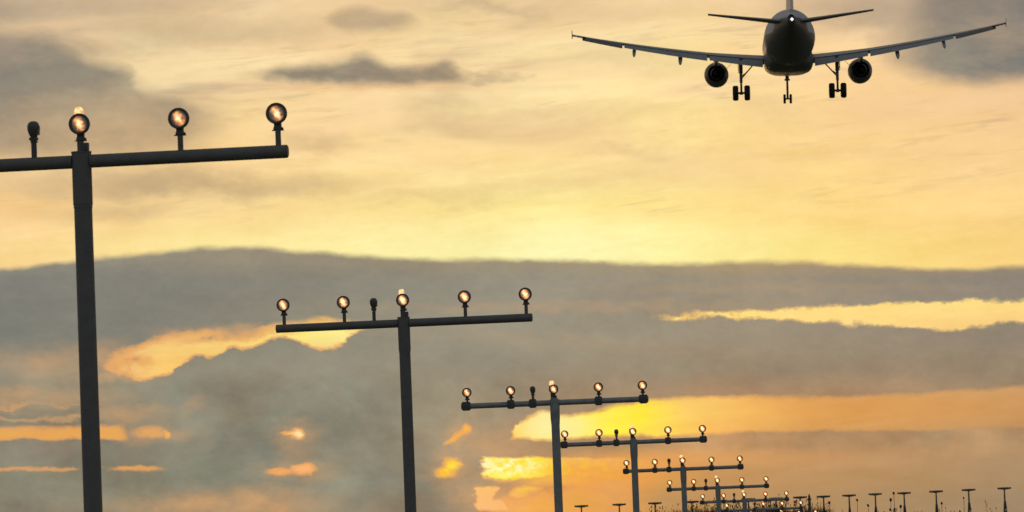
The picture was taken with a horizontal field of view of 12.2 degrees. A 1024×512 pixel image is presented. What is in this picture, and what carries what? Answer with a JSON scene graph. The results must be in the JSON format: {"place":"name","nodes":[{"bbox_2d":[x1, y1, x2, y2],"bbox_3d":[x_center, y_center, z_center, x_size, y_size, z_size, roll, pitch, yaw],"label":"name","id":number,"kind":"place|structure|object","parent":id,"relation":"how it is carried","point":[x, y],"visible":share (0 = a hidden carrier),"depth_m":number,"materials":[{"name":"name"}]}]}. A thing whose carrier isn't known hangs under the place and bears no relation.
{"place":"outdoors","nodes":[
{"label":"outdoors","id":0,"kind":"place"},
{"bbox_2d":[0,0,1023,511],"label":"sky","id":1,"kind":"structure","parent":0,"point":[832,289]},
{"bbox_2d":[572,0,1006,103],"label":"airliner","id":2,"kind":"object","parent":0,"point":[788,41],"visible":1,"depth_m":376.27,"materials":[{"name":"metal"}]},
{"bbox_3d":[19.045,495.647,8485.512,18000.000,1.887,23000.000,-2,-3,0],"label":"ground","id":3,"kind":"structure","parent":0,"visible":0},
{"bbox_2d":[0,103,288,511],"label":"approach light mast","id":4,"kind":"object","parent":3,"relation":"on","point":[82,161],"visible":1,"depth_m":48.43,"materials":[{"name":"metal"}]},
{"bbox_2d":[276,288,532,511],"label":"approach light mast","id":5,"kind":"object","parent":3,"relation":"on","point":[403,323],"visible":1,"depth_m":78.47,"materials":[{"name":"metal"}]},
{"bbox_2d":[461,380,648,511],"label":"approach light mast","id":6,"kind":"object","parent":3,"relation":"on","point":[554,402],"visible":1,"depth_m":108.49,"materials":[{"name":"metal"}]},
{"bbox_2d":[574,505,587,511],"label":"light mast","id":7,"kind":"object","parent":3,"relation":"on","point":[581,506],"visible":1,"depth_m":894.54,"materials":[{"name":"metal"}]},
{"bbox_2d":[612,503,625,511],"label":"light mast","id":8,"kind":"object","parent":3,"relation":"on","point":[620,504],"visible":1,"depth_m":904.36,"materials":[{"name":"metal"}]},
{"bbox_2d":[560,425,706,511],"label":"approach light mast","id":9,"kind":"object","parent":3,"relation":"on","point":[633,442],"visible":1,"depth_m":138.50,"materials":[{"name":"metal"}]},
{"bbox_2d":[648,502,661,511],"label":"light mast","id":10,"kind":"object","parent":3,"relation":"on","point":[654,503],"visible":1,"depth_m":900.93,"materials":[{"name":"metal"}]},
{"bbox_2d":[623,455,743,511],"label":"approach light mast","id":11,"kind":"object","parent":3,"relation":"on","point":[682,469],"visible":1,"depth_m":168.50,"materials":[{"name":"metal"}]},
{"bbox_2d":[687,501,698,511],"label":"light mast","id":12,"kind":"object","parent":3,"relation":"on","point":[692,504],"visible":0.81,"depth_m":886.57,"materials":[{"name":"metal"}]},
{"bbox_2d":[667,476,768,511],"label":"approach light mast","id":13,"kind":"object","parent":3,"relation":"on","point":[717,488],"visible":1,"depth_m":198.51,"materials":[{"name":"metal"}]},
{"bbox_2d":[700,490,788,511],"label":"approach light mast","id":14,"kind":"object","parent":3,"relation":"on","point":[744,500],"visible":1,"depth_m":228.52,"materials":[{"name":"metal"}]},
{"bbox_2d":[724,501,802,511],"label":"approach light mast","id":15,"kind":"object","parent":3,"relation":"on","point":[764,509],"visible":0.86,"depth_m":258.52,"materials":[{"name":"metal"}]},
{"bbox_2d":[793,496,806,500],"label":"light mast","id":16,"kind":"object","parent":3,"relation":"on","point":[799,497],"visible":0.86,"depth_m":888.58,"materials":[{"name":"metal"}]},
{"bbox_2d":[807,494,810,511],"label":"utility post","id":17,"kind":"object","parent":3,"relation":"on","point":[809,503],"visible":1,"depth_m":259.92,"materials":[{"name":"grey metal"}]},
{"bbox_2d":[649,496,996,511],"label":"tall grass","id":18,"kind":"structure","parent":3,"relation":"on","point":[767,502],"depth_m":322.91,"materials":[{"name":"black plant"}]},
{"bbox_2d":[817,495,829,507],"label":"light mast","id":19,"kind":"object","parent":3,"relation":"on","point":[824,496],"visible":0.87,"depth_m":903.63,"materials":[{"name":"metal"}]},
{"bbox_2d":[842,494,855,511],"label":"light mast","id":20,"kind":"object","parent":3,"relation":"on","point":[849,496],"visible":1,"depth_m":902.12,"materials":[{"name":"metal"}]},
{"bbox_2d":[868,493,881,511],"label":"light mast","id":21,"kind":"object","parent":3,"relation":"on","point":[874,494],"visible":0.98,"depth_m":914.09,"materials":[{"name":"metal"}]},
{"bbox_2d":[897,492,910,511],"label":"light mast","id":22,"kind":"object","parent":3,"relation":"on","point":[904,506],"visible":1,"depth_m":910.56,"materials":[{"name":"metal"}]},
{"bbox_2d":[929,490,942,511],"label":"light mast","id":23,"kind":"object","parent":3,"relation":"on","point":[936,492],"visible":0.98,"depth_m":889.12,"materials":[{"name":"metal"}]},
{"bbox_2d":[962,489,974,511],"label":"light mast","id":24,"kind":"object","parent":3,"relation":"on","point":[969,505],"visible":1,"depth_m":894.04,"materials":[{"name":"metal"}]},
{"bbox_2d":[997,487,1010,511],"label":"light mast","id":25,"kind":"object","parent":3,"relation":"on","point":[1005,505],"visible":1,"depth_m":890.21,"materials":[{"name":"metal"}]}
]}

